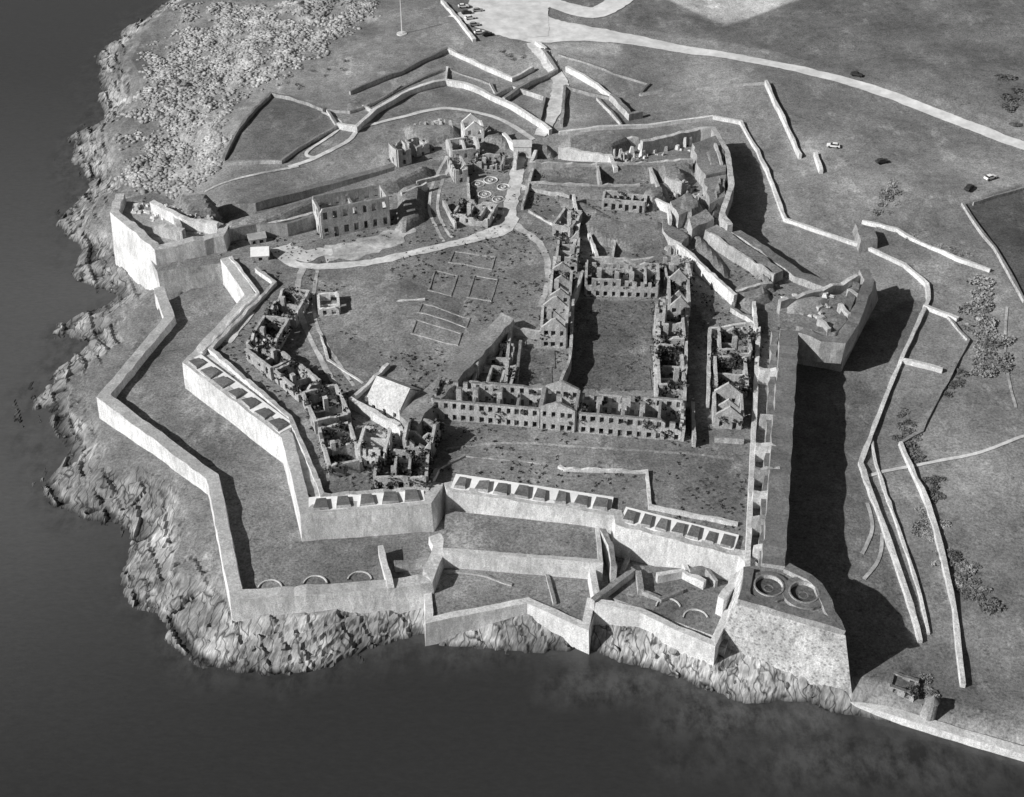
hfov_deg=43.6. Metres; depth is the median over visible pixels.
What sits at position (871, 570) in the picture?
path
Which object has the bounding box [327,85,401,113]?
stone wall
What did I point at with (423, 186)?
stone wall
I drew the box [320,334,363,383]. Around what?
stone wall
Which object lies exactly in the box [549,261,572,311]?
ruined building
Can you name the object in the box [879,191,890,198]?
bush
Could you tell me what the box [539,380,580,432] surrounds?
barrack building
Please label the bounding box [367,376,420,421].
store building
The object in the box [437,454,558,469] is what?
stone wall
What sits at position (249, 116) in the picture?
stone wall
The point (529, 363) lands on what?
ground
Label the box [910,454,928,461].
bush
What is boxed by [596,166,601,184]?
stone wall
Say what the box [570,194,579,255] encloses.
stone wall
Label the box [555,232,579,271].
ruined building
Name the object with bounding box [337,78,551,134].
stone wall
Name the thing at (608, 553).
stone wall
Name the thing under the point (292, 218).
stone wall
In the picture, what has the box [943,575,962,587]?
bush
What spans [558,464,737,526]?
stone wall
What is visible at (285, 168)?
path
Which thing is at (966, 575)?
bush
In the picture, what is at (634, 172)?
earth bank
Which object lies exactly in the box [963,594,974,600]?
bush
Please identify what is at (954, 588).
bush
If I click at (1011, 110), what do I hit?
bush
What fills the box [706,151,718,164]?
earth bank
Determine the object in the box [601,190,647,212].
ruined building
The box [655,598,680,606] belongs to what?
gun racer
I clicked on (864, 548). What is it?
path
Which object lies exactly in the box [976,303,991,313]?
bush
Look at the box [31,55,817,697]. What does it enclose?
shore rocks
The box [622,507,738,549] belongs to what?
embrasured parapet
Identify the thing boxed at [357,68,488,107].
stone wall
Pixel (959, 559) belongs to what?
bush
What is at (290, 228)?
stone wall
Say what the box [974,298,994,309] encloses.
bush
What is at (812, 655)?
bastion
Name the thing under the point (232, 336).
path
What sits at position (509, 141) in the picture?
stone wall
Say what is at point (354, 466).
ruined building
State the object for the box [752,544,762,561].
cross wall
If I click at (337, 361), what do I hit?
path
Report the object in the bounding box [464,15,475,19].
car
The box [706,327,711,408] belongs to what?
stone wall
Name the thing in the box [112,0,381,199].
scrub
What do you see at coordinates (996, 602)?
bush
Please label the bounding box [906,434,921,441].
bush
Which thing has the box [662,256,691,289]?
ruined building
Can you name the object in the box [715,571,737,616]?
stone wall
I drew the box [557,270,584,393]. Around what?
stone wall
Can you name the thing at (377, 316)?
ground patch
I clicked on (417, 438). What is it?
ruined building
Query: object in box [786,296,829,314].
earth bank
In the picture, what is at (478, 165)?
ruined building
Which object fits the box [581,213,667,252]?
earth bank
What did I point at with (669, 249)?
rubble
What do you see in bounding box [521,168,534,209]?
stone wall
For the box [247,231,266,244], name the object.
shed
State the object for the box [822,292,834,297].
rubble
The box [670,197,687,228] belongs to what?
casemate
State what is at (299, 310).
ruined building
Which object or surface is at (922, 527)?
bush
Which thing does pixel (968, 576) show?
bush
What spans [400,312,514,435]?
traverse
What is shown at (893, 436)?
bush
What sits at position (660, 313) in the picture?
ruined tower
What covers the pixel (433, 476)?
stone wall
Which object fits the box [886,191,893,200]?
bush
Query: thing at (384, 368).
stone wall
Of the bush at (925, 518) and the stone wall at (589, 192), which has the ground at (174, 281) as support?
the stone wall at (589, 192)
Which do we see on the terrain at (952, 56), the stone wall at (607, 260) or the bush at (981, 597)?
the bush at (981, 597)
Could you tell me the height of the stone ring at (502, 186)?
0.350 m
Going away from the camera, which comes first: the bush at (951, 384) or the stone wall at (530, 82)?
the bush at (951, 384)
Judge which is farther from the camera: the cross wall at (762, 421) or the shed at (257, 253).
the shed at (257, 253)
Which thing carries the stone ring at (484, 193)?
on the ground at (362, 360)
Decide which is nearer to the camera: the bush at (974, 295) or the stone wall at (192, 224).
the bush at (974, 295)
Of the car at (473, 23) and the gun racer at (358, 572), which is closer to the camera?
the gun racer at (358, 572)
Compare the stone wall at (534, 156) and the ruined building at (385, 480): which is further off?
the stone wall at (534, 156)
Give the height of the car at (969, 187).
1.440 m
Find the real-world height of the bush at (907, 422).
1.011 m
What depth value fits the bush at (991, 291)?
351.00 m
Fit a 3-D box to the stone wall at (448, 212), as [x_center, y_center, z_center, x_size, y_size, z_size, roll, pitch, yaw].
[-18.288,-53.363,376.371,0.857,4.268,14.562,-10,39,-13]
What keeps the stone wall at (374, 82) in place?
on the terrain at (952, 56)
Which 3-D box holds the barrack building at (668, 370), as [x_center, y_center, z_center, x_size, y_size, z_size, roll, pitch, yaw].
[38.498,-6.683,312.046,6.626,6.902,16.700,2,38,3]
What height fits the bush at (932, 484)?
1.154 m
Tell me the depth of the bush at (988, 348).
331.50 m
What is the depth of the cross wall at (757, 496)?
275.80 m
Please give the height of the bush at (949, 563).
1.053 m
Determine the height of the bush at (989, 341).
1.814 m
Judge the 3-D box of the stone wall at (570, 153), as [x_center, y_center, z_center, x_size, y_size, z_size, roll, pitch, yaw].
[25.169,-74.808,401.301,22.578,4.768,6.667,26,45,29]
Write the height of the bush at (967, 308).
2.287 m
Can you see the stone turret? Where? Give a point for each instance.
(928, 712)
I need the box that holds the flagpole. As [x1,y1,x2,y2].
[397,3,406,35]
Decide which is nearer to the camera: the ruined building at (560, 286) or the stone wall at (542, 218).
the ruined building at (560, 286)
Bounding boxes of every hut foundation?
[410,319,461,345]
[417,303,469,327]
[427,270,457,295]
[448,250,495,269]
[467,275,497,301]
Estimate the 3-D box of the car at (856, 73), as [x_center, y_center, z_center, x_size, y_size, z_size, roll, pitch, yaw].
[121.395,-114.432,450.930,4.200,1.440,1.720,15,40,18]
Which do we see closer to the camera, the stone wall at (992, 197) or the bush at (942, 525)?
the bush at (942, 525)
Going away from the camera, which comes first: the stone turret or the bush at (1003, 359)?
the stone turret
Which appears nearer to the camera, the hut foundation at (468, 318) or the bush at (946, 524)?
the bush at (946, 524)
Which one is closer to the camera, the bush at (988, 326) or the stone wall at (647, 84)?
the bush at (988, 326)
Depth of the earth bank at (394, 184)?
378.32 m
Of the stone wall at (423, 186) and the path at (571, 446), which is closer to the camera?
the path at (571, 446)
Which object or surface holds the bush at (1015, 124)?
on the terrain at (952, 56)
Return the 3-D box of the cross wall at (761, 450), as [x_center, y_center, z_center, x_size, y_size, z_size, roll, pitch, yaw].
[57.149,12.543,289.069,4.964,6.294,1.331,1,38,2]
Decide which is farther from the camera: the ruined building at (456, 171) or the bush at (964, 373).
the ruined building at (456, 171)
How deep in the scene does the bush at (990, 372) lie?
323.54 m
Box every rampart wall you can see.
[182,257,444,541]
[443,528,602,580]
[444,481,757,580]
[588,570,727,664]
[721,225,831,289]
[761,329,797,569]
[798,269,874,363]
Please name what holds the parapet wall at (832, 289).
on the bastion at (790, 322)
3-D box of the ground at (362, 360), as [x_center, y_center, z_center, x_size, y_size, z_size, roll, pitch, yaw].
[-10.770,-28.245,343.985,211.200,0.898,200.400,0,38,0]
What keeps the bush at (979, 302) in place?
on the terrain at (952, 56)
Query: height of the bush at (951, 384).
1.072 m
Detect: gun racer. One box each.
[257,579,281,588]
[302,575,326,583]
[347,571,371,578]
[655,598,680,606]
[683,609,707,616]
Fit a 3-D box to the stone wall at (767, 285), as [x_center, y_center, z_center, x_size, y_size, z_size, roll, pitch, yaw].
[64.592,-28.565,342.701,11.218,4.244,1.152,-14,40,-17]
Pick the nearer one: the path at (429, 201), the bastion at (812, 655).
the bastion at (812, 655)
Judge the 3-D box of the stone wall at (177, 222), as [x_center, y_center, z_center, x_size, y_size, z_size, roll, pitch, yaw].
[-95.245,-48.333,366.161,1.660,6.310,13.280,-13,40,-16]
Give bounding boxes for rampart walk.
[758,331,778,565]
[796,281,859,335]
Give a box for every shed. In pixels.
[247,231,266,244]
[250,246,270,261]
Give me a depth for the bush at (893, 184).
391.88 m
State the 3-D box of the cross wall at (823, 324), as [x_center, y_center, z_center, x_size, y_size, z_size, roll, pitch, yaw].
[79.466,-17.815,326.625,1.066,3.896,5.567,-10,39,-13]
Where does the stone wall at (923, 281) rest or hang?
on the terrain at (952, 56)
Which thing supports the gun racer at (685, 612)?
on the ground at (695, 597)
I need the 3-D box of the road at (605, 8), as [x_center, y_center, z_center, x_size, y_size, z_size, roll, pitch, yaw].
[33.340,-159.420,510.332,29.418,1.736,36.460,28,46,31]
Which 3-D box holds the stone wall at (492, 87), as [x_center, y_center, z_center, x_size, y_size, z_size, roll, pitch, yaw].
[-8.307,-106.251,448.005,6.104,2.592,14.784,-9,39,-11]
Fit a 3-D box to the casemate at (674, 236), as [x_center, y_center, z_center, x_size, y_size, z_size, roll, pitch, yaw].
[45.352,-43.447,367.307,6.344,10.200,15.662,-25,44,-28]
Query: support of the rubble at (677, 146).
on the ground at (174, 281)
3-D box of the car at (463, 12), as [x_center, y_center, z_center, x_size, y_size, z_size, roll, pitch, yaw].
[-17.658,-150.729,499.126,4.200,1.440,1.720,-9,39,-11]
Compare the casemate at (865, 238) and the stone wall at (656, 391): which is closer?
the stone wall at (656, 391)
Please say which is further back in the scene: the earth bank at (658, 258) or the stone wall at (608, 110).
the stone wall at (608, 110)
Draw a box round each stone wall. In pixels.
[150,200,218,233]
[152,223,186,240]
[173,210,181,238]
[200,256,259,352]
[208,267,318,484]
[217,160,404,216]
[222,91,324,160]
[223,109,337,166]
[228,214,315,240]
[229,212,312,240]
[315,468,438,497]
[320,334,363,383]
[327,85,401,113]
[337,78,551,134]
[348,363,389,400]
[348,396,400,434]
[349,47,447,94]
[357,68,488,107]
[362,104,371,111]
[378,545,393,596]
[394,557,426,571]
[397,298,424,301]
[398,425,409,451]
[400,182,427,195]
[416,174,445,183]
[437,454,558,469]
[441,0,475,41]
[442,200,456,228]
[444,570,511,585]
[447,47,533,81]
[467,175,469,199]
[483,206,503,214]
[489,82,498,96]
[490,85,544,100]
[502,132,517,169]
[503,48,557,99]
[504,330,511,382]
[513,325,539,339]
[515,340,521,383]
[521,96,545,119]
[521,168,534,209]
[522,183,569,198]
[526,180,639,186]
[528,209,568,243]
[529,149,536,161]
[529,158,692,171]
[535,41,546,49]
[546,574,556,604]
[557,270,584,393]
[558,53,649,95]
[558,145,617,172]
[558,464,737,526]
[559,115,930,642]
[560,85,565,127]
[564,85,608,99]
[565,66,610,95]
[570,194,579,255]
[580,254,673,264]
[587,233,598,256]
[596,97,621,124]
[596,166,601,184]
[600,528,616,581]
[609,93,642,120]
[612,237,615,256]
[619,555,629,574]
[627,136,638,145]
[637,588,682,602]
[640,81,764,95]
[640,126,733,232]
[649,167,659,186]
[653,302,662,413]
[655,198,671,225]
[656,569,705,589]
[664,176,683,195]
[676,242,736,305]
[681,290,688,441]
[682,563,688,571]
[688,566,717,587]
[690,402,695,447]
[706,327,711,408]
[708,232,775,286]
[709,322,752,333]
[714,143,722,164]
[714,435,743,443]
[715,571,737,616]
[730,301,758,325]
[734,281,772,294]
[752,301,757,330]
[765,80,801,158]
[813,152,822,173]
[862,220,990,271]
[871,438,929,634]
[898,441,965,687]
[901,310,969,443]
[902,358,942,373]
[923,304,958,321]
[961,202,1023,302]
[972,186,1023,205]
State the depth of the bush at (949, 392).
317.67 m
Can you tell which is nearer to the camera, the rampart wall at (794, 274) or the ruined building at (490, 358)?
the ruined building at (490, 358)
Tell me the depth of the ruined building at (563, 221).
368.37 m
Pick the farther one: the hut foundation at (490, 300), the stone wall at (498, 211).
the stone wall at (498, 211)
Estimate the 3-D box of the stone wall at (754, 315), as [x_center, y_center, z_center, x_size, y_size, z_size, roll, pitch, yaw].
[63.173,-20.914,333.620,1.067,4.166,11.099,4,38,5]
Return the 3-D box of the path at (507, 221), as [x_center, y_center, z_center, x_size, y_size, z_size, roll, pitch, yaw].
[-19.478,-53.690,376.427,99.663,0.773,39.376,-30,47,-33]
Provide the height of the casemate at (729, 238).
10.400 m
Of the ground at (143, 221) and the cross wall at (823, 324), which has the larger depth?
the ground at (143, 221)
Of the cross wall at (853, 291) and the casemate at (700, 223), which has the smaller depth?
the cross wall at (853, 291)
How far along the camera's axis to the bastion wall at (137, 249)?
361.56 m
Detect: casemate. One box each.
[662,220,688,247]
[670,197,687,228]
[687,209,713,239]
[690,136,725,186]
[702,175,725,213]
[703,225,782,283]
[852,224,877,252]
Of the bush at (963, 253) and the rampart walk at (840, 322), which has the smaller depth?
the rampart walk at (840, 322)
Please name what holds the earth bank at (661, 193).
on the ground at (362, 360)
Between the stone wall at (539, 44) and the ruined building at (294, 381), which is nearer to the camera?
the ruined building at (294, 381)
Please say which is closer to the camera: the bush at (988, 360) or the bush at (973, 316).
the bush at (988, 360)
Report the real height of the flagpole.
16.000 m
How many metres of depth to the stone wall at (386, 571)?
269.38 m
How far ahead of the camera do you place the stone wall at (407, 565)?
272.02 m
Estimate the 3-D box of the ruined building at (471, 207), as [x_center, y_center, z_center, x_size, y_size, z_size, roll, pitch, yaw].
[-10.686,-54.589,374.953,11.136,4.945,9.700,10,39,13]
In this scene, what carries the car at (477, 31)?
on the terrain at (952, 56)
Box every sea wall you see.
[96,286,443,621]
[424,593,592,653]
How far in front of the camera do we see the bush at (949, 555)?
276.54 m
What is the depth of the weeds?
328.17 m
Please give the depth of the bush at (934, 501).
289.25 m
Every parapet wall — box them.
[590,567,634,611]
[635,570,643,594]
[738,563,845,634]
[744,326,760,566]
[777,273,871,314]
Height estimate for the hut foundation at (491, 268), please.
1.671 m
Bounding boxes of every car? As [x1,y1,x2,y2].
[458,3,468,7]
[461,10,471,14]
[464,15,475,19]
[469,21,479,26]
[472,7,482,11]
[474,29,483,34]
[481,31,492,36]
[827,142,839,148]
[850,71,862,76]
[875,158,888,163]
[964,183,973,190]
[984,174,996,180]
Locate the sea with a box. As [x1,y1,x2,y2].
[0,0,1023,796]
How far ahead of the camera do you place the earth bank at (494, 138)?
411.96 m
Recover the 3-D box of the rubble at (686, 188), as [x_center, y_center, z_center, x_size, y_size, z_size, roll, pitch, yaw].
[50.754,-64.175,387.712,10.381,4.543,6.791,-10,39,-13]
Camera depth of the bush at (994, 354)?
329.04 m
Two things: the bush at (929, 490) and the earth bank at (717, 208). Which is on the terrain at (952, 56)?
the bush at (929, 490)
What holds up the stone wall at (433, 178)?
on the ground at (174, 281)
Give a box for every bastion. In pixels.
[723,563,851,692]
[780,281,877,371]
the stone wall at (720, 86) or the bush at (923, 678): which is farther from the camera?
the stone wall at (720, 86)
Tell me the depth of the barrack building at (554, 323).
323.77 m
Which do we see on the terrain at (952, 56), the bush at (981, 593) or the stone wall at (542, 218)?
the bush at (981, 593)
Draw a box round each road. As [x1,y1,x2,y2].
[448,8,1023,149]
[468,0,550,38]
[541,0,632,17]
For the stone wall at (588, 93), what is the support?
on the terrain at (952, 56)
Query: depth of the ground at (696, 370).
316.20 m
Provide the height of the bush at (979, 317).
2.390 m
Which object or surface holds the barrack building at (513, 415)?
on the ground at (174, 281)
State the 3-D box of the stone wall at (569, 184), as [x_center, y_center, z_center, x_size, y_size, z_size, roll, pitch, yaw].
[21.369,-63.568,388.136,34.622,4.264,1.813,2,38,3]
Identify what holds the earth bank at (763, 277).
on the ground at (174, 281)
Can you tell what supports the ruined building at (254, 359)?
on the ground at (174, 281)
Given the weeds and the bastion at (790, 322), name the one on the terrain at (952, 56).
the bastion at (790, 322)
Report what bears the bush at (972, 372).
on the terrain at (952, 56)
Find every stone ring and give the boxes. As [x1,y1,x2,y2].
[471,180,484,187]
[478,190,491,197]
[483,176,497,183]
[492,196,504,202]
[497,183,509,190]
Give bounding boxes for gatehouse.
[513,140,531,157]
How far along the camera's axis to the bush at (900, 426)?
309.15 m
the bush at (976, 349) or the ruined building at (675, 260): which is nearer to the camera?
the bush at (976, 349)
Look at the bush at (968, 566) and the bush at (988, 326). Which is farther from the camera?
the bush at (988, 326)
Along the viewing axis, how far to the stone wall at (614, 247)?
359.55 m
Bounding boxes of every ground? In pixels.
[116,288,444,588]
[122,201,223,244]
[126,127,843,562]
[130,134,837,556]
[432,593,727,655]
[433,556,651,616]
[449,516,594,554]
[519,338,554,384]
[570,299,653,389]
[601,565,727,640]
[615,571,722,630]
[685,304,708,431]
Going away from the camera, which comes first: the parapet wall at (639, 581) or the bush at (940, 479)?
the parapet wall at (639, 581)
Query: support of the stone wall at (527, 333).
on the ground at (174, 281)
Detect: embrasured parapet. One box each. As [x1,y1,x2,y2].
[188,354,291,432]
[309,489,424,510]
[451,474,613,510]
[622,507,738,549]
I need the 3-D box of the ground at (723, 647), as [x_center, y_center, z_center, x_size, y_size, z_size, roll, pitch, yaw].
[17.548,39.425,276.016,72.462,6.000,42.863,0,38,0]
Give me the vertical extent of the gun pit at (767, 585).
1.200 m
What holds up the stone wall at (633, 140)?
on the ground at (174, 281)
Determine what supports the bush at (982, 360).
on the terrain at (952, 56)
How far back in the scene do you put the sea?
254.11 m
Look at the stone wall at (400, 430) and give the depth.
294.65 m
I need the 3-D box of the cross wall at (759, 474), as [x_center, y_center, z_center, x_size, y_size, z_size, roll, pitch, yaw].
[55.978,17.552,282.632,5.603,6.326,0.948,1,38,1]
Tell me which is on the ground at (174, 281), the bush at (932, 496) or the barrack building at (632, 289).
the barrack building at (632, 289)
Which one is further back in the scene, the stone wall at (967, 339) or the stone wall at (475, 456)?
the stone wall at (967, 339)
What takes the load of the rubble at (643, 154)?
on the ground at (174, 281)
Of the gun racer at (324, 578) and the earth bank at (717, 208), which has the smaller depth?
the gun racer at (324, 578)
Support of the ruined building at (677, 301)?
on the ground at (174, 281)
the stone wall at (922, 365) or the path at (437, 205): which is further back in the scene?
the path at (437, 205)
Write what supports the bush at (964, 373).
on the terrain at (952, 56)
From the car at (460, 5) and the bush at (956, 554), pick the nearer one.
the bush at (956, 554)
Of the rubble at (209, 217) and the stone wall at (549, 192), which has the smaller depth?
the rubble at (209, 217)
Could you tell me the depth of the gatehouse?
402.93 m
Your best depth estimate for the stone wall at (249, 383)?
315.71 m
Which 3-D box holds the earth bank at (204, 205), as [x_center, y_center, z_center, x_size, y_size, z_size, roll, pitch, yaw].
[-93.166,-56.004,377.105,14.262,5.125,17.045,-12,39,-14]
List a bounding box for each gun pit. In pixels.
[750,571,786,602]
[782,577,821,610]
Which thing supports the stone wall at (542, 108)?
on the terrain at (952, 56)
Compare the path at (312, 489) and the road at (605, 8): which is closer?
the path at (312, 489)
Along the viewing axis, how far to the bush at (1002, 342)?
333.29 m
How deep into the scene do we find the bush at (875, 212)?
383.91 m
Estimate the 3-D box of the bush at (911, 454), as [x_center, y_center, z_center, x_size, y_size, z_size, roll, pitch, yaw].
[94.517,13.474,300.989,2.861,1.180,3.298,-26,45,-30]
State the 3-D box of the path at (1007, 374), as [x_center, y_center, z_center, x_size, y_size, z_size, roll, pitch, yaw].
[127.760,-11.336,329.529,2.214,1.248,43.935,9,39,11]
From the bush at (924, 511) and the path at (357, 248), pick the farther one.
the path at (357, 248)
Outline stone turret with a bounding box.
[920,695,939,721]
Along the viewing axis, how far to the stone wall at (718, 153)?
395.82 m
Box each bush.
[870,209,883,215]
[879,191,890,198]
[883,187,902,195]
[886,181,897,188]
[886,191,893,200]
[891,434,900,440]
[896,422,906,430]
[897,408,909,417]
[902,418,910,425]
[904,440,919,451]
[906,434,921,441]
[907,428,921,436]
[908,451,919,458]
[910,420,917,427]
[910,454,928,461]
[911,519,929,532]
[911,527,925,537]
[917,524,933,535]
[918,672,932,683]
[919,507,934,513]
[919,512,934,522]
[919,531,934,541]
[919,686,933,698]
[924,686,940,700]
[925,475,940,488]
[926,490,944,499]
[927,488,937,494]
[929,492,939,503]
[931,560,949,571]
[934,475,947,482]
[936,518,949,528]
[938,521,952,528]
[943,390,954,395]
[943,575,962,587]
[945,547,954,559]
[945,548,963,560]
[947,559,957,567]
[948,381,956,389]
[950,557,964,565]
[951,550,961,563]
[952,380,963,387]
[952,577,963,585]
[953,568,970,577]
[953,571,967,582]
[953,585,959,592]
[954,572,972,582]
[955,368,968,376]
[955,564,975,574]
[957,300,978,314]
[958,251,973,257]
[960,585,970,595]
[961,323,985,335]
[962,592,974,601]
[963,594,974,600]
[965,274,994,287]
[966,585,986,595]
[968,367,985,376]
[969,285,990,298]
[969,289,983,302]
[969,353,986,363]
[969,577,980,585]
[969,582,991,592]
[970,357,990,370]
[970,561,982,569]
[971,326,994,339]
[972,310,990,320]
[972,312,996,326]
[972,345,990,355]
[973,297,994,306]
[973,368,988,377]
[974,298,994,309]
[974,332,993,345]
[975,286,995,296]
[975,319,997,334]
[975,341,987,350]
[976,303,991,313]
[976,363,998,377]
[976,592,985,600]
[976,602,996,614]
[979,340,993,350]
[980,596,1006,615]
[983,346,997,350]
[984,356,1004,367]
[986,351,999,359]
[987,316,998,323]
[987,356,1007,365]
[991,335,1011,348]
[991,357,1003,369]
[994,73,1017,79]
[995,333,1016,345]
[997,366,1009,373]
[1000,92,1014,101]
[1000,101,1017,109]
[1001,352,1013,370]
[1002,106,1015,112]
[1009,122,1022,126]
[1011,86,1021,93]
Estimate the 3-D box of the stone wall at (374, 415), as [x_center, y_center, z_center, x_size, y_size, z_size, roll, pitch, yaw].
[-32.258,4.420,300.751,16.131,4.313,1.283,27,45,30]
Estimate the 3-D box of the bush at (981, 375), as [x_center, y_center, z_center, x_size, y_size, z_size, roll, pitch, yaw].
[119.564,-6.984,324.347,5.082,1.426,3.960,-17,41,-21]
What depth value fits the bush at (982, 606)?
265.76 m
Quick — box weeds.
[142,145,784,538]
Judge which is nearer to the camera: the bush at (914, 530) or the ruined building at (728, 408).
the bush at (914, 530)
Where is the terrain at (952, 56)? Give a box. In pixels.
[12,0,1023,745]
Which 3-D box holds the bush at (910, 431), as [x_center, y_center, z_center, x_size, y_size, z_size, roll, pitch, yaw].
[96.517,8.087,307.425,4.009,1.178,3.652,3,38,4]
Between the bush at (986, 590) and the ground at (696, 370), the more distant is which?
the ground at (696, 370)
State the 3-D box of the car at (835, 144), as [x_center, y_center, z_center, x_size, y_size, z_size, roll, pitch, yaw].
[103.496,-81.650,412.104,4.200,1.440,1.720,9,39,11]
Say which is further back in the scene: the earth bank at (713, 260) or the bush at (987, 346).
the earth bank at (713, 260)
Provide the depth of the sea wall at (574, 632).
264.74 m
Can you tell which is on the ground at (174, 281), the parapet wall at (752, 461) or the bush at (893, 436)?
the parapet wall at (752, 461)
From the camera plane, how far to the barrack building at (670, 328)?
323.62 m
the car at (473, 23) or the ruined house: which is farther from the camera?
the car at (473, 23)
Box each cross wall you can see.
[750,515,765,535]
[752,490,767,508]
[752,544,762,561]
[753,466,779,485]
[754,442,775,461]
[758,366,778,384]
[758,414,772,429]
[816,318,830,335]
[837,303,850,319]
[846,288,857,301]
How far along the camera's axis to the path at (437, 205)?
381.84 m
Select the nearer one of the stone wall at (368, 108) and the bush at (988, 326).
the bush at (988, 326)
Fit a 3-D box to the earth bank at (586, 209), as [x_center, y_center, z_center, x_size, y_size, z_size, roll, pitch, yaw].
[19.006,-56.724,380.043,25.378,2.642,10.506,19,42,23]
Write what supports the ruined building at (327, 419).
on the ground at (174, 281)
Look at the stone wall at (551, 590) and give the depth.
269.08 m
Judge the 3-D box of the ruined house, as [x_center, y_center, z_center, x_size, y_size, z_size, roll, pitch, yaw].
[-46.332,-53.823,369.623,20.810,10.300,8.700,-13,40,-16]
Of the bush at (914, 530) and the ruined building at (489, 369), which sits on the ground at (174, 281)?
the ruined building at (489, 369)
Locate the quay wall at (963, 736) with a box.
[851,702,1023,761]
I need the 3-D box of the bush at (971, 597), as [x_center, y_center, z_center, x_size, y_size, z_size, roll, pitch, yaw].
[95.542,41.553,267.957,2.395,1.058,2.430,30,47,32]
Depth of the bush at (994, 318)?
342.04 m
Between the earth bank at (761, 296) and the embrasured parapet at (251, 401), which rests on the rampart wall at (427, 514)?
the embrasured parapet at (251, 401)
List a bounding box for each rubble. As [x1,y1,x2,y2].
[131,202,150,213]
[147,204,182,221]
[186,213,213,219]
[435,118,452,124]
[613,149,634,161]
[629,143,657,159]
[652,145,679,155]
[664,245,682,259]
[669,178,693,197]
[675,137,691,151]
[692,191,704,203]
[808,303,830,318]
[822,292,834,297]
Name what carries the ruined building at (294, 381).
on the ground at (174, 281)
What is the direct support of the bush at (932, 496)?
on the terrain at (952, 56)
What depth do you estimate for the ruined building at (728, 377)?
311.94 m
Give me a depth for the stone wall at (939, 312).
344.47 m
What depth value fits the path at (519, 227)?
358.74 m
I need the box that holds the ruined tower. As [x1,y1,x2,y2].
[653,297,667,337]
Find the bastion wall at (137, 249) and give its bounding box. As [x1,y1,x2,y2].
[110,193,230,289]
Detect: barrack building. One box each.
[431,378,543,427]
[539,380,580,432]
[540,296,568,348]
[577,392,683,440]
[584,260,659,297]
[656,343,685,397]
[657,310,685,352]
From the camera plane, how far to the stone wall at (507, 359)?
316.54 m
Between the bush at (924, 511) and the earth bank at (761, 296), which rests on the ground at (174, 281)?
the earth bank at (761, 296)
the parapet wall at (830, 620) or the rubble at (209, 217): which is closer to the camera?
the parapet wall at (830, 620)
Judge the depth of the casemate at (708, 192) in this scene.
381.04 m
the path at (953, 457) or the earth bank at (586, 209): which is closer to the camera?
the path at (953, 457)
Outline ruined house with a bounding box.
[312,184,390,238]
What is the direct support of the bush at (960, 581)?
on the terrain at (952, 56)
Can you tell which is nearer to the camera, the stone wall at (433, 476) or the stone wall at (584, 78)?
the stone wall at (433, 476)
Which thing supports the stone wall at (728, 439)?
on the ground at (174, 281)
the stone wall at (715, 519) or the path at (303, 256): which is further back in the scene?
the path at (303, 256)
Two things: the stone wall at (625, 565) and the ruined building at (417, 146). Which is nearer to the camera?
the stone wall at (625, 565)
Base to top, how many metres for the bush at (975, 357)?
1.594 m
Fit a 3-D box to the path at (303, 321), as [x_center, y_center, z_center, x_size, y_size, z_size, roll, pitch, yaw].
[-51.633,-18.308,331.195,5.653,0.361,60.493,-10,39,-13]
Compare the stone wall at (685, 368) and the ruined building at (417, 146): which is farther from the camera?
the ruined building at (417, 146)
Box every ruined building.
[245,338,291,379]
[246,315,290,358]
[267,288,310,327]
[273,360,321,401]
[301,384,351,433]
[317,291,340,315]
[318,421,362,477]
[356,426,392,466]
[373,449,429,488]
[388,139,411,167]
[402,418,440,456]
[405,137,429,156]
[424,120,452,127]
[445,136,479,160]
[447,155,467,183]
[453,199,497,227]
[461,113,484,140]
[462,361,516,390]
[473,153,504,170]
[486,343,514,365]
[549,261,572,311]
[552,207,582,236]
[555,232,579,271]
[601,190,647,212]
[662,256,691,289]
[666,268,690,321]
[711,382,743,429]
[712,355,748,397]
[716,325,752,362]
[888,671,919,701]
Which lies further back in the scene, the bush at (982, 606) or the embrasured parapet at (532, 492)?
the embrasured parapet at (532, 492)
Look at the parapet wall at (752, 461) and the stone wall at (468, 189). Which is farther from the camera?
the stone wall at (468, 189)
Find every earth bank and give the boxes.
[173,194,222,222]
[228,166,431,226]
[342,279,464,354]
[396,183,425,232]
[403,125,460,145]
[481,126,508,149]
[528,159,693,180]
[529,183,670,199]
[531,143,556,158]
[553,195,607,217]
[559,131,632,156]
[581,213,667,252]
[635,252,678,280]
[642,187,669,211]
[656,164,690,186]
[672,193,702,228]
[689,236,729,279]
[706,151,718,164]
[711,178,725,220]
[733,279,771,312]
[755,274,774,293]
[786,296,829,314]
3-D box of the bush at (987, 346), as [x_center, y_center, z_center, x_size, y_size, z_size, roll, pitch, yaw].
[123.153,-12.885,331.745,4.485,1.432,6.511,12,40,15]
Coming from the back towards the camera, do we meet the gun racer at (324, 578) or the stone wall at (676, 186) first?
the stone wall at (676, 186)
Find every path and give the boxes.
[204,352,318,496]
[205,166,298,191]
[223,312,254,342]
[270,152,525,269]
[286,242,332,261]
[287,107,535,167]
[295,268,342,393]
[304,112,341,157]
[312,270,354,385]
[324,226,415,262]
[428,156,447,241]
[436,169,452,237]
[444,442,733,460]
[514,223,550,306]
[527,41,568,135]
[860,503,873,553]
[861,435,1023,476]
[863,533,883,579]
[1004,307,1016,407]
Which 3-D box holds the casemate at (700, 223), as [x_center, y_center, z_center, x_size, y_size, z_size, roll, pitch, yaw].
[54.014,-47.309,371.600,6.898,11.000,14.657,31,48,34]
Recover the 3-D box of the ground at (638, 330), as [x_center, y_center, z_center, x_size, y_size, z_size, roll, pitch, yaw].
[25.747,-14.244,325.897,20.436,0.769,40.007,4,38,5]

